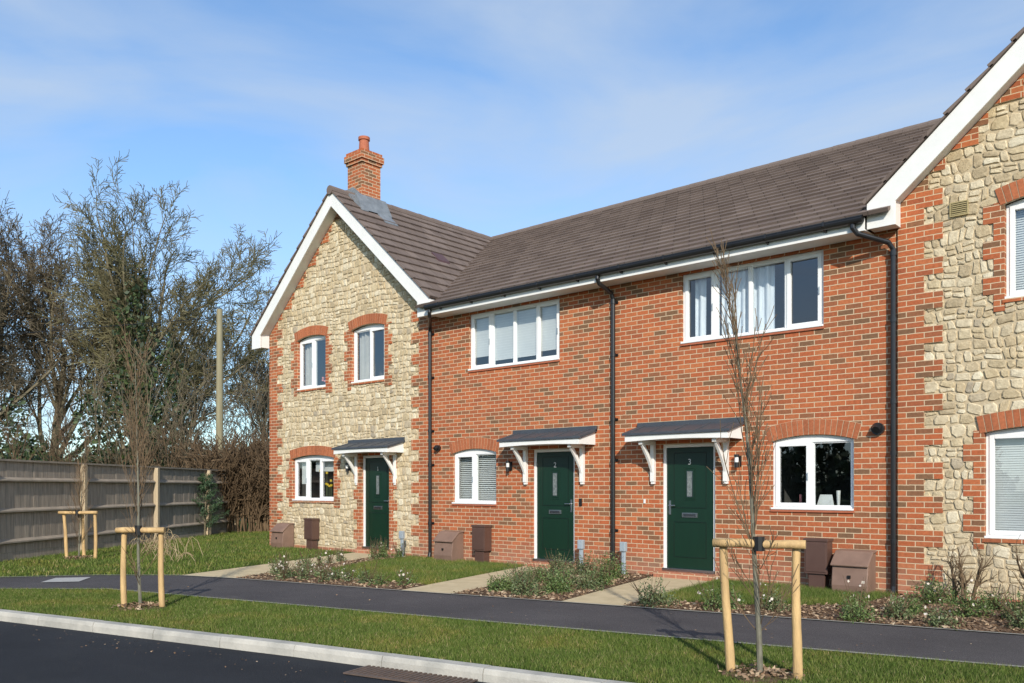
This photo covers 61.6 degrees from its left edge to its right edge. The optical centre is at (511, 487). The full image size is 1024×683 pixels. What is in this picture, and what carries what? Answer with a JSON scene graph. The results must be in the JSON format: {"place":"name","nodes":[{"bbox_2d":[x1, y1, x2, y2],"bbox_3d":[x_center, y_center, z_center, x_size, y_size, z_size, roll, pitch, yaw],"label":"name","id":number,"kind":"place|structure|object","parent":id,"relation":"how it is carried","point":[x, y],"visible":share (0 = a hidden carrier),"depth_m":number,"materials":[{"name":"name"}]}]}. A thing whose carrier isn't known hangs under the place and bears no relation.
{"place":"outdoors","nodes":[
{"label":"outdoors","id":0,"kind":"place"},
{"bbox_2d":[0,621,486,682],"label":"road","id":1,"kind":"structure","parent":0,"point":[55,655],"depth_m":7.63,"materials":[{"name":"asphalt"}]},
{"bbox_2d":[0,609,631,682],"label":"kerb","id":2,"kind":"structure","parent":1,"relation":"on","point":[473,671],"depth_m":7.88,"materials":[{"name":"concrete"}]},
{"bbox_2d":[343,665,477,682],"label":"drain grate","id":3,"kind":"object","parent":1,"relation":"on","point":[392,674],"visible":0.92,"depth_m":7.07,"materials":[{"name":"metal"}]},
{"bbox_2d":[186,553,375,577],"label":"garden path","id":4,"kind":"structure","parent":0,"point":[246,571],"depth_m":15.25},
{"bbox_2d":[356,327,383,379],"bbox_3d":[-2.424,-2.905,20.021,1.670,1.870,2.075,0,0,42],"label":"room interior","id":5,"kind":"object","parent":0,"point":[379,353],"depth_m":20.41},
{"bbox_2d":[402,566,547,593],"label":"garden path","id":6,"kind":"structure","parent":0,"point":[466,583],"depth_m":12.89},
{"bbox_2d":[0,575,1023,667],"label":"pavement","id":7,"kind":"structure","parent":0,"point":[998,648],"depth_m":9.71,"materials":[{"name":"asphalt"}]},
{"bbox_2d":[11,575,1023,634],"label":"pavement edging","id":8,"kind":"object","parent":7,"relation":"on","point":[605,604],"visible":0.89,"depth_m":10.54,"materials":[{"name":"concrete"}]},
{"bbox_2d":[0,517,1023,682],"bbox_3d":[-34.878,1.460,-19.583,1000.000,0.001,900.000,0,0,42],"label":"ground","id":9,"kind":"structure","parent":0,"point":[192,572],"depth_m":8.55,"materials":[{"name":"plant"}]},
{"bbox_2d":[0,397,61,461],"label":"ivy clad evergreen tree","id":10,"kind":"object","parent":9,"relation":"on","point":[9,413],"visible":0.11,"depth_m":35.83,"materials":[{"name":"green plant"}]},
{"bbox_2d":[0,224,78,432],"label":"bare tree","id":11,"kind":"object","parent":9,"relation":"on","point":[2,326],"visible":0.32,"depth_m":40.82,"materials":[{"name":"brown plant"}]},
{"bbox_2d":[0,220,109,420],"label":"bare tree","id":12,"kind":"object","parent":9,"relation":"on","point":[12,383],"visible":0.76,"depth_m":39.72,"materials":[{"name":"brown plant"}]},
{"bbox_2d":[58,426,97,559],"bbox_3d":[-8.871,0.095,17.655,0.744,2.835,0.674,0,0,-39],"label":"staked young tree","id":13,"kind":"object","parent":9,"relation":"on","point":[80,513],"visible":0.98,"depth_m":17.65,"materials":[{"name":"beige plant"}]},
{"bbox_2d":[0,190,172,460],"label":"bare tree","id":14,"kind":"object","parent":9,"relation":"on","point":[54,387],"visible":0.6,"depth_m":40.91,"materials":[{"name":"brown plant"}]},
{"bbox_2d":[57,380,139,463],"bbox_3d":[-16.918,-1.411,34.567,4.756,6.006,5.163,0,0,42],"label":"ivy clad evergreen tree","id":15,"kind":"object","parent":9,"relation":"on","point":[76,412],"visible":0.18,"depth_m":34.79,"materials":[{"name":"green plant"}]},
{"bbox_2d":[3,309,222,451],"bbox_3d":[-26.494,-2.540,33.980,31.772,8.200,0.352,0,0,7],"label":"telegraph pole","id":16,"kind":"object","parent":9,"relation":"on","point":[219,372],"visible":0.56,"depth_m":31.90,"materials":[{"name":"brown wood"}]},
{"bbox_2d":[0,459,236,561],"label":"timber fence","id":17,"kind":"object","parent":9,"relation":"on","point":[35,497],"visible":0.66,"depth_m":20.09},
{"bbox_2d":[0,423,240,521],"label":"laurel hedge","id":18,"kind":"object","parent":9,"relation":"on","point":[27,454],"visible":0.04,"depth_m":33.71,"materials":[{"name":"green plant"}]},
{"bbox_2d":[99,264,163,461],"bbox_3d":[-17.049,-4.226,38.299,3.618,11.549,3.689,0,0,42],"label":"ivy clad evergreen tree","id":19,"kind":"object","parent":9,"relation":"on","point":[138,305],"visible":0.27,"depth_m":38.21,"materials":[{"name":"green plant"}]},
{"bbox_2d":[0,391,268,467],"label":"brown undergrowth","id":20,"kind":"object","parent":9,"relation":"on","point":[65,439],"visible":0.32,"depth_m":31.41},
{"bbox_2d":[111,316,175,610],"bbox_3d":[-4.491,-0.291,10.400,0.694,3.605,0.873,0,0,-1],"label":"staked young tree","id":21,"kind":"object","parent":9,"relation":"on","point":[138,529],"visible":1,"depth_m":10.39,"materials":[{"name":"beige plant"}]},
{"bbox_2d":[20,330,268,467],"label":"brown undergrowth","id":22,"kind":"object","parent":9,"relation":"on","point":[228,406],"visible":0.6,"depth_m":34.54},
{"bbox_2d":[26,157,281,461],"bbox_3d":[-16.567,-6.445,41.827,12.007,16.032,9.673,0,0,-23],"label":"bare tree","id":23,"kind":"object","parent":9,"relation":"on","point":[108,336],"visible":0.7,"depth_m":39.48,"materials":[{"name":"brown plant"}]},
{"bbox_2d":[42,151,276,452],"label":"bare tree","id":24,"kind":"object","parent":9,"relation":"on","point":[197,362],"visible":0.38,"depth_m":40.20,"materials":[{"name":"brown plant"}]},
{"bbox_2d":[120,321,205,465],"bbox_3d":[-14.684,-2.725,36.905,3.546,8.525,3.698,0,0,42],"label":"ivy clad evergreen tree","id":25,"kind":"object","parent":9,"relation":"on","point":[158,411],"visible":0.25,"depth_m":36.47,"materials":[{"name":"green plant"}]},
{"bbox_2d":[127,529,202,562],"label":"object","id":26,"kind":"object","parent":9,"relation":"on","point":[165,547],"visible":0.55,"depth_m":18.51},
{"bbox_2d":[128,298,247,446],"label":"bare tree","id":27,"kind":"object","parent":9,"relation":"on","point":[190,409],"visible":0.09,"depth_m":52.23,"materials":[{"name":"brown plant"}]},
{"bbox_2d":[191,472,229,535],"bbox_3d":[-9.207,0.476,25.778,1.606,1.971,1.449,0,0,42],"label":"small tree","id":28,"kind":"object","parent":9,"relation":"on","point":[207,496],"visible":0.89,"depth_m":25.80,"materials":[{"name":"green plant"}]},
{"bbox_2d":[157,424,268,532],"bbox_3d":[-9.120,-0.314,28.456,3.418,3.574,5.068,0,0,79],"label":"dead hedge","id":29,"kind":"object","parent":9,"relation":"on","point":[246,487],"visible":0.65,"depth_m":27.81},
{"bbox_2d":[175,282,273,440],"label":"bare tree","id":30,"kind":"object","parent":9,"relation":"on","point":[261,376],"visible":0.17,"depth_m":46.59,"materials":[{"name":"brown plant"}]},
{"bbox_2d":[270,523,294,547],"bbox_3d":[-5.610,1.161,20.989,0.530,0.599,0.358,0,0,42],"label":"gas meter box","id":31,"kind":"object","parent":9,"relation":"on","point":[282,535],"visible":0.94,"depth_m":20.86,"materials":[{"name":"brown plastic"}]},
{"bbox_2d":[303,518,319,549],"bbox_3d":[-4.734,1.090,20.303,0.344,0.740,0.222,0,0,42],"label":"electric meter box","id":32,"kind":"object","parent":9,"relation":"on","point":[311,531],"visible":0.92,"depth_m":20.22,"materials":[{"name":"brown plastic"}]},
{"bbox_2d":[239,556,423,589],"bbox_3d":[-2.116,1.448,15.296,3.318,0.001,5.505,0,0,20],"label":"planting bed","id":33,"kind":"object","parent":9,"relation":"on","point":[317,581],"visible":0.33,"depth_m":13.27,"materials":[{"name":"brown soil"}]},
{"bbox_2d":[278,219,418,552],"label":"front wall","id":34,"kind":"structure","parent":9,"relation":"on","point":[375,404],"depth_m":19.63,"materials":[{"name":"beige stone"}]},
{"bbox_2d":[297,335,325,389],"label":"window frame","id":35,"kind":"object","parent":34,"relation":"attached to","point":[313,340],"visible":0.83,"depth_m":20.61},
{"bbox_2d":[292,455,333,500],"bbox_3d":[-4.712,-0.233,20.555,1.680,1.088,0.155,0,0,42],"label":"window frame","id":36,"kind":"object","parent":34,"relation":"attached to","point":[308,460],"visible":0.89,"depth_m":20.75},
{"bbox_2d":[277,219,418,551],"bbox_3d":[-3.901,-2.556,19.749,5.590,7.870,0.032,0,0,42],"label":"stone facing","id":37,"kind":"object","parent":34,"relation":"attached to","point":[362,308],"visible":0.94,"depth_m":19.68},
{"bbox_2d":[269,213,427,556],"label":"brick quoins","id":38,"kind":"object","parent":34,"relation":"attached to","point":[420,423],"visible":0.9,"depth_m":19.52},
{"bbox_2d":[351,324,383,382],"bbox_3d":[-3.167,-3.003,19.183,1.170,1.268,0.155,0,0,42],"label":"window frame","id":39,"kind":"object","parent":34,"relation":"attached to","point":[373,328],"visible":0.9,"depth_m":19.17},
{"bbox_2d":[360,331,369,379],"bbox_3d":[-3.077,-3.035,19.275,1.084,1.210,0.078,0,0,42],"label":"window blind","id":40,"kind":"object","parent":39,"relation":"attached to","point":[364,355],"depth_m":19.45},
{"bbox_2d":[331,437,404,547],"bbox_3d":[-3.115,0.115,18.814,1.920,2.390,0.622,0,0,42],"label":"door","id":41,"kind":"structure","parent":34,"relation":"attached to","point":[377,524],"depth_m":18.98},
{"bbox_2d":[433,530,463,560],"bbox_3d":[-1.268,1.161,17.188,0.550,0.599,0.358,0,0,42],"label":"gas meter box","id":42,"kind":"object","parent":9,"relation":"on","point":[449,545],"visible":0.92,"depth_m":17.06,"materials":[{"name":"brown plastic"}]},
{"bbox_2d":[471,524,491,562],"bbox_3d":[-0.588,1.090,16.674,0.364,0.740,0.222,0,0,42],"label":"electric meter box","id":43,"kind":"object","parent":9,"relation":"on","point":[481,541],"visible":0.92,"depth_m":16.58,"materials":[{"name":"brown plastic"}]},
{"bbox_2d":[1,588,1023,666],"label":"pavement edging","id":44,"kind":"object","parent":9,"relation":"on","point":[575,628],"visible":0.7,"depth_m":8.71,"materials":[{"name":"concrete"}]},
{"bbox_2d":[431,285,614,569],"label":"front wall","id":45,"kind":"structure","parent":9,"relation":"on","point":[571,387],"depth_m":16.14,"materials":[{"name":"red brick"}]},
{"bbox_2d":[427,309,433,556],"bbox_3d":[-1.691,-1.045,17.493,0.168,5.071,0.642,0,0,2],"label":"downpipe","id":46,"kind":"object","parent":45,"relation":"attached to","point":[430,430],"visible":0.94,"depth_m":17.69,"materials":[{"name":"black plastic"}]},
{"bbox_2d":[452,449,495,503],"bbox_3d":[-0.722,-0.223,17.012,1.190,1.088,0.155,0,0,42],"label":"window frame","id":47,"kind":"object","parent":45,"relation":"attached to","point":[474,454],"visible":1,"depth_m":17.05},
{"bbox_2d":[460,456,495,500],"bbox_3d":[-0.636,-0.218,17.110,1.090,0.977,0.035,0,0,42],"label":"window blind","id":48,"kind":"object","parent":47,"relation":"attached to","point":[489,493],"depth_m":17.06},
{"bbox_2d":[449,359,559,505],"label":"arch and sills","id":49,"kind":"structure","parent":45,"relation":"attached to","point":[474,443],"depth_m":16.86,"materials":[{"name":"brick"}]},
{"bbox_2d":[468,298,559,370],"bbox_3d":[0.031,-2.880,16.344,2.295,1.121,0.155,0,0,42],"label":"window frame","id":50,"kind":"object","parent":45,"relation":"attached to","point":[491,315],"visible":0.98,"depth_m":16.36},
{"bbox_2d":[476,305,556,360],"bbox_3d":[0.090,-2.950,16.409,2.171,0.940,0.009,0,0,42],"label":"window blind","id":51,"kind":"object","parent":50,"relation":"attached to","point":[526,333],"depth_m":16.34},
{"bbox_2d":[457,449,570,499],"bbox_3d":[0.021,-0.125,17.850,1.690,1.690,2.075,0,0,42],"label":"room interior","id":52,"kind":"object","parent":45,"relation":"attached to","point":[460,480],"visible":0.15,"depth_m":18.32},
{"bbox_2d":[476,349,556,364],"bbox_3d":[0.775,-2.780,17.181,2.795,1.720,2.075,0,0,42],"label":"room interior","id":53,"kind":"object","parent":45,"relation":"attached to","point":[482,360],"visible":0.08,"depth_m":18.41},
{"bbox_2d":[431,275,613,317],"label":"fascia board","id":54,"kind":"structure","parent":45,"relation":"attached to","point":[585,284],"depth_m":15.79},
{"bbox_2d":[423,269,599,309],"bbox_3d":[-0.133,-3.600,15.831,4.300,0.140,0.120,0,0,42],"label":"gutter","id":55,"kind":"object","parent":54,"relation":"attached to","point":[577,277],"visible":1,"depth_m":15.61,"materials":[{"name":"black plastic"}]},
{"bbox_2d":[497,426,596,560],"bbox_3d":[0.637,0.115,15.482,1.920,2.390,0.622,0,0,42],"label":"door","id":56,"kind":"structure","parent":45,"relation":"attached to","point":[555,532],"depth_m":15.63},
{"bbox_2d":[534,448,574,558],"bbox_3d":[0.804,0.325,15.715,0.981,2.070,0.080,0,0,42],"label":"door frame","id":57,"kind":"object","parent":45,"relation":"attached to","point":[535,489],"visible":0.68,"depth_m":15.98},
{"bbox_2d":[415,168,749,307],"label":"roof","id":58,"kind":"structure","parent":45,"relation":"attached to","point":[595,239],"depth_m":17.65,"materials":[{"name":"tile"}]},
{"bbox_2d":[595,275,617,571],"bbox_3d":[1.602,-1.045,14.583,0.478,5.071,0.122,0,0,-42],"label":"downpipe","id":59,"kind":"object","parent":45,"relation":"attached to","point":[613,418],"visible":0.84,"depth_m":14.65,"materials":[{"name":"black plastic"}]},
{"bbox_2d":[452,571,651,600],"bbox_3d":[0.858,1.448,13.117,1.661,0.001,4.057,0,0,29],"label":"planting bed","id":60,"kind":"object","parent":9,"relation":"on","point":[560,595],"visible":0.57,"depth_m":11.88,"materials":[{"name":"brown soil"}]},
{"bbox_2d":[484,568,525,592],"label":"garden shrub","id":61,"kind":"object","parent":60,"relation":"on","point":[497,582],"visible":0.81,"depth_m":12.00,"materials":[{"name":"green plant"}]},
{"bbox_2d":[509,566,547,596],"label":"garden shrub","id":62,"kind":"object","parent":60,"relation":"on","point":[526,586],"visible":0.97,"depth_m":11.50,"materials":[{"name":"green plant"}]},
{"bbox_2d":[535,563,577,594],"bbox_3d":[0.612,1.268,11.911,0.625,0.402,0.600,0,0,-28],"label":"garden shrub","id":63,"kind":"object","parent":60,"relation":"on","point":[560,584],"visible":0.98,"depth_m":11.86,"materials":[{"name":"green plant"}]},
{"bbox_2d":[573,565,605,590],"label":"garden shrub","id":64,"kind":"object","parent":60,"relation":"on","point":[586,578],"visible":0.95,"depth_m":12.21,"materials":[{"name":"green plant"}]},
{"bbox_2d":[592,548,629,578],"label":"garden shrub","id":65,"kind":"object","parent":60,"relation":"on","point":[614,566],"visible":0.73,"depth_m":13.65,"materials":[{"name":"green plant"}]},
{"bbox_2d":[706,229,805,682],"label":"staked young tree","id":66,"kind":"object","parent":9,"relation":"on","point":[756,543],"visible":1,"depth_m":6.57,"materials":[{"name":"beige plant"}]},
{"bbox_2d":[615,228,897,593],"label":"front wall","id":67,"kind":"structure","parent":9,"relation":"on","point":[837,367],"depth_m":12.89,"materials":[{"name":"red brick"}]},
{"bbox_2d":[622,417,743,570],"bbox_3d":[2.715,0.115,13.638,1.920,2.390,0.622,0,0,42],"label":"door","id":68,"kind":"structure","parent":67,"relation":"attached to","point":[689,543],"depth_m":13.79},
{"bbox_2d":[663,443,714,570],"bbox_3d":[2.881,0.325,13.871,0.966,2.070,0.080,0,0,42],"label":"door frame","id":69,"kind":"object","parent":67,"relation":"attached to","point":[665,447],"visible":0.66,"depth_m":14.13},
{"bbox_2d":[602,218,872,284],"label":"fascia board","id":70,"kind":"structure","parent":67,"relation":"attached to","point":[808,241],"depth_m":12.86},
{"bbox_2d":[681,249,823,343],"bbox_3d":[3.634,-2.880,13.145,2.320,1.121,0.155,0,0,42],"label":"window frame","id":71,"kind":"object","parent":67,"relation":"attached to","point":[715,303],"visible":0.94,"depth_m":13.14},
{"bbox_2d":[695,264,774,336],"bbox_3d":[3.469,-2.910,13.463,1.353,1.060,0.078,0,0,42],"label":"curtain","id":72,"kind":"object","parent":71,"relation":"attached to","point":[764,290],"depth_m":13.33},
{"bbox_2d":[690,258,817,336],"bbox_3d":[4.377,-2.780,13.983,2.820,1.720,2.075,0,0,42],"label":"room interior","id":73,"kind":"object","parent":67,"relation":"attached to","point":[804,290],"visible":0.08,"depth_m":14.79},
{"bbox_2d":[600,118,940,267],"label":"roof","id":74,"kind":"structure","parent":67,"relation":"attached to","point":[839,181],"depth_m":14.66,"materials":[{"name":"tile"}]},
{"bbox_2d":[598,214,863,274],"bbox_3d":[3.090,-3.600,12.969,4.320,0.140,0.120,0,0,42],"label":"gutter","id":75,"kind":"object","parent":74,"relation":"attached to","point":[767,238],"visible":0.95,"depth_m":12.67,"materials":[{"name":"black plastic"}]},
{"bbox_2d":[680,326,861,512],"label":"arch and sills","id":76,"kind":"structure","parent":67,"relation":"attached to","point":[844,428],"depth_m":12.49,"materials":[{"name":"brick"}]},
{"bbox_2d":[771,435,853,510],"bbox_3d":[4.369,-0.223,12.493,1.215,1.088,0.155,0,0,42],"label":"window frame","id":77,"kind":"object","parent":67,"relation":"attached to","point":[809,442],"visible":0.97,"depth_m":12.53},
{"bbox_2d":[777,435,850,504],"bbox_3d":[5.112,-0.125,13.330,1.715,1.690,2.075,0,0,42],"label":"room interior","id":78,"kind":"object","parent":67,"relation":"attached to","point":[833,467],"visible":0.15,"depth_m":14.33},
{"bbox_2d":[850,224,897,594],"bbox_3d":[4.918,-1.045,11.621,0.675,5.071,0.171,0,0,-5],"label":"downpipe","id":79,"kind":"object","parent":67,"relation":"attached to","point":[893,321],"visible":0.94,"depth_m":11.61,"materials":[{"name":"black plastic"}]},
{"bbox_2d":[803,538,833,588],"bbox_3d":[4.362,1.090,12.240,0.354,0.740,0.222,0,0,42],"label":"electric meter box","id":80,"kind":"object","parent":9,"relation":"on","point":[817,559],"visible":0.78,"depth_m":12.16,"materials":[{"name":"brown plastic"}]},
{"bbox_2d":[623,596,1023,633],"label":"planting bed","id":81,"kind":"object","parent":9,"relation":"on","point":[1004,629],"visible":0.29,"depth_m":9.82,"materials":[{"name":"green plant"}]},
{"bbox_2d":[236,554,1023,633],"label":"bark chips","id":82,"kind":"object","parent":81,"relation":"on","point":[817,608],"visible":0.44,"depth_m":10.53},
{"bbox_2d":[626,576,681,607],"bbox_3d":[1.752,1.255,10.530,0.638,0.421,0.547,0,0,-1],"label":"garden shrub","id":83,"kind":"object","parent":81,"relation":"on","point":[644,600],"visible":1,"depth_m":10.52,"materials":[{"name":"green plant"}]},
{"bbox_2d":[691,572,746,611],"bbox_3d":[2.430,1.249,10.249,0.633,0.435,0.608,0,0,42],"label":"garden shrub","id":84,"kind":"object","parent":81,"relation":"on","point":[719,602],"visible":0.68,"depth_m":10.21,"materials":[{"name":"green plant"}]},
{"bbox_2d":[760,572,790,612],"bbox_3d":[3.104,1.243,10.135,0.418,0.453,0.448,0,0,42],"label":"garden shrub","id":85,"kind":"object","parent":81,"relation":"on","point":[772,597],"visible":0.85,"depth_m":10.10,"materials":[{"name":"green plant"}]},
{"bbox_2d":[837,591,885,623],"bbox_3d":[3.776,1.300,9.344,0.490,0.337,0.470,0,0,42],"label":"garden shrub","id":86,"kind":"object","parent":81,"relation":"on","point":[856,614],"visible":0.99,"depth_m":9.32,"materials":[{"name":"green plant"}]},
{"bbox_2d":[880,594,921,621],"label":"garden shrub","id":87,"kind":"object","parent":81,"relation":"on","point":[902,610],"visible":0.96,"depth_m":9.45,"materials":[{"name":"green plant"}]},
{"bbox_2d":[910,571,960,605],"bbox_3d":[5.253,1.262,10.665,0.692,0.410,0.580,0,0,42],"label":"garden shrub","id":88,"kind":"object","parent":81,"relation":"on","point":[935,598],"visible":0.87,"depth_m":10.63,"materials":[{"name":"green plant"}]},
{"bbox_2d":[922,602,965,629],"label":"garden shrub","id":89,"kind":"object","parent":81,"relation":"on","point":[940,619],"visible":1,"depth_m":8.99,"materials":[{"name":"green plant"}]},
{"bbox_2d":[939,579,994,618],"bbox_3d":[5.156,1.230,9.646,0.509,0.480,0.507,0,0,4],"label":"garden shrub","id":90,"kind":"object","parent":81,"relation":"on","point":[967,610],"visible":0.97,"depth_m":9.60,"materials":[{"name":"green plant"}]},
{"bbox_2d":[941,534,1023,603],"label":"bare garden shrub","id":91,"kind":"object","parent":81,"relation":"on","point":[977,580],"visible":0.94,"depth_m":10.47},
{"bbox_2d":[830,549,876,594],"bbox_3d":[4.718,1.161,11.873,0.520,0.599,0.358,0,0,42],"label":"gas meter box","id":92,"kind":"object","parent":9,"relation":"on","point":[854,567],"visible":0.9,"depth_m":11.77,"materials":[{"name":"brown plastic"}]},
{"bbox_2d":[924,98,1023,598],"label":"front wall","id":93,"kind":"structure","parent":9,"relation":"on","point":[972,349],"depth_m":11.06,"materials":[{"name":"beige stone"}]},
{"bbox_2d":[898,73,1023,603],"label":"brick quoins","id":94,"kind":"object","parent":93,"relation":"attached to","point":[915,368],"visible":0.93,"depth_m":11.41,"materials":[{"name":"brick"}]},
{"bbox_2d":[924,79,1023,594],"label":"stone facing","id":95,"kind":"object","parent":93,"relation":"attached to","point":[982,230],"visible":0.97,"depth_m":11.05,"materials":[{"name":"stone"}]},
{"bbox_2d":[984,427,1023,538],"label":"window frame","id":96,"kind":"object","parent":93,"relation":"attached to","point":[991,531],"visible":1,"depth_m":10.94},
{"bbox_2d":[992,428,1023,530],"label":"window blind","id":97,"kind":"object","parent":96,"relation":"attached to","point":[1009,503],"depth_m":10.91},
{"bbox_2d":[1004,199,1023,298],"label":"window frame","id":98,"kind":"object","parent":93,"relation":"attached to","point":[1011,210],"visible":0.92,"depth_m":10.80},
{"bbox_2d":[1013,201,1023,290],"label":"window blind","id":99,"kind":"object","parent":98,"relation":"attached to","point":[1020,253],"depth_m":10.84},
{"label":"rear walls","id":100,"kind":"object","parent":9,"relation":"on","visible":0},
{"bbox_2d":[302,338,325,385],"bbox_3d":[-4.005,-2.905,21.425,1.660,1.870,2.075,0,0,42],"label":"room interior","id":101,"kind":"object","parent":100,"relation":"attached to","point":[321,358],"depth_m":21.71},
{"bbox_2d":[298,455,333,497],"bbox_3d":[-3.968,-0.135,21.392,2.180,1.690,2.075,0,0,42],"label":"room interior","id":102,"kind":"object","parent":100,"relation":"attached to","point":[329,476],"visible":0.08,"depth_m":21.87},
{"bbox_2d":[302,374,333,496],"bbox_3d":[-4.606,-1.217,20.651,1.450,2.954,0.090,0,0,42],"label":"window","id":103,"kind":"structure","parent":102,"relation":"on","point":[328,465],"depth_m":20.59,"materials":[{"name":"plastic"}]},
{"bbox_2d":[249,185,492,335],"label":"gable roof","id":104,"kind":"structure","parent":100,"relation":"attached to","point":[410,242],"depth_m":19.67,"materials":[{"name":"tile"}]},
{"bbox_2d":[252,193,434,349],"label":"barge boards","id":105,"kind":"object","parent":104,"relation":"attached to","point":[332,207],"visible":0.92,"depth_m":20.00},
{"bbox_2d":[344,135,383,199],"bbox_3d":[-3.473,-7.180,20.187,0.660,2.080,0.660,0,0,42],"label":"chimney","id":106,"kind":"object","parent":104,"relation":"on","point":[363,163],"visible":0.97,"depth_m":20.00,"materials":[{"name":"red brick"}]},
{"bbox_2d":[347,187,397,225],"bbox_3d":[-3.236,-6.532,19.893,0.772,0.941,1.198,0,0,81],"label":"lead flashing","id":107,"kind":"object","parent":104,"relation":"on","point":[368,204],"visible":0.9,"depth_m":19.86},
{"bbox_2d":[447,214,577,288],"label":"roof","id":108,"kind":"structure","parent":100,"relation":"on","point":[498,247],"depth_m":21.18,"materials":[{"name":"tile"}]},
{"bbox_2d":[0,0,1023,458],"label":"sky","id":109,"kind":"structure","parent":0,"point":[490,118],"materials":[{"name":"blue"}]},
{"bbox_2d":[564,577,711,604],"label":"garden path","id":110,"kind":"structure","parent":0,"point":[626,593],"depth_m":12.02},
{"bbox_2d":[653,570,717,580],"bbox_3d":[2.764,1.410,13.739,1.070,0.100,0.179,0,0,42],"label":"door step","id":111,"kind":"object","parent":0,"point":[681,575],"depth_m":13.65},
{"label":"rear walls","id":112,"kind":"object","parent":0,"visible":0},
{"bbox_2d":[861,27,1023,205],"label":"gable roof","id":113,"kind":"structure","parent":112,"relation":"on","point":[946,113],"depth_m":10.95,"materials":[{"name":"tile"}]},
{"bbox_2d":[867,34,1023,232],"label":"barge boards","id":114,"kind":"object","parent":113,"relation":"attached to","point":[986,93],"visible":0.93,"depth_m":11.01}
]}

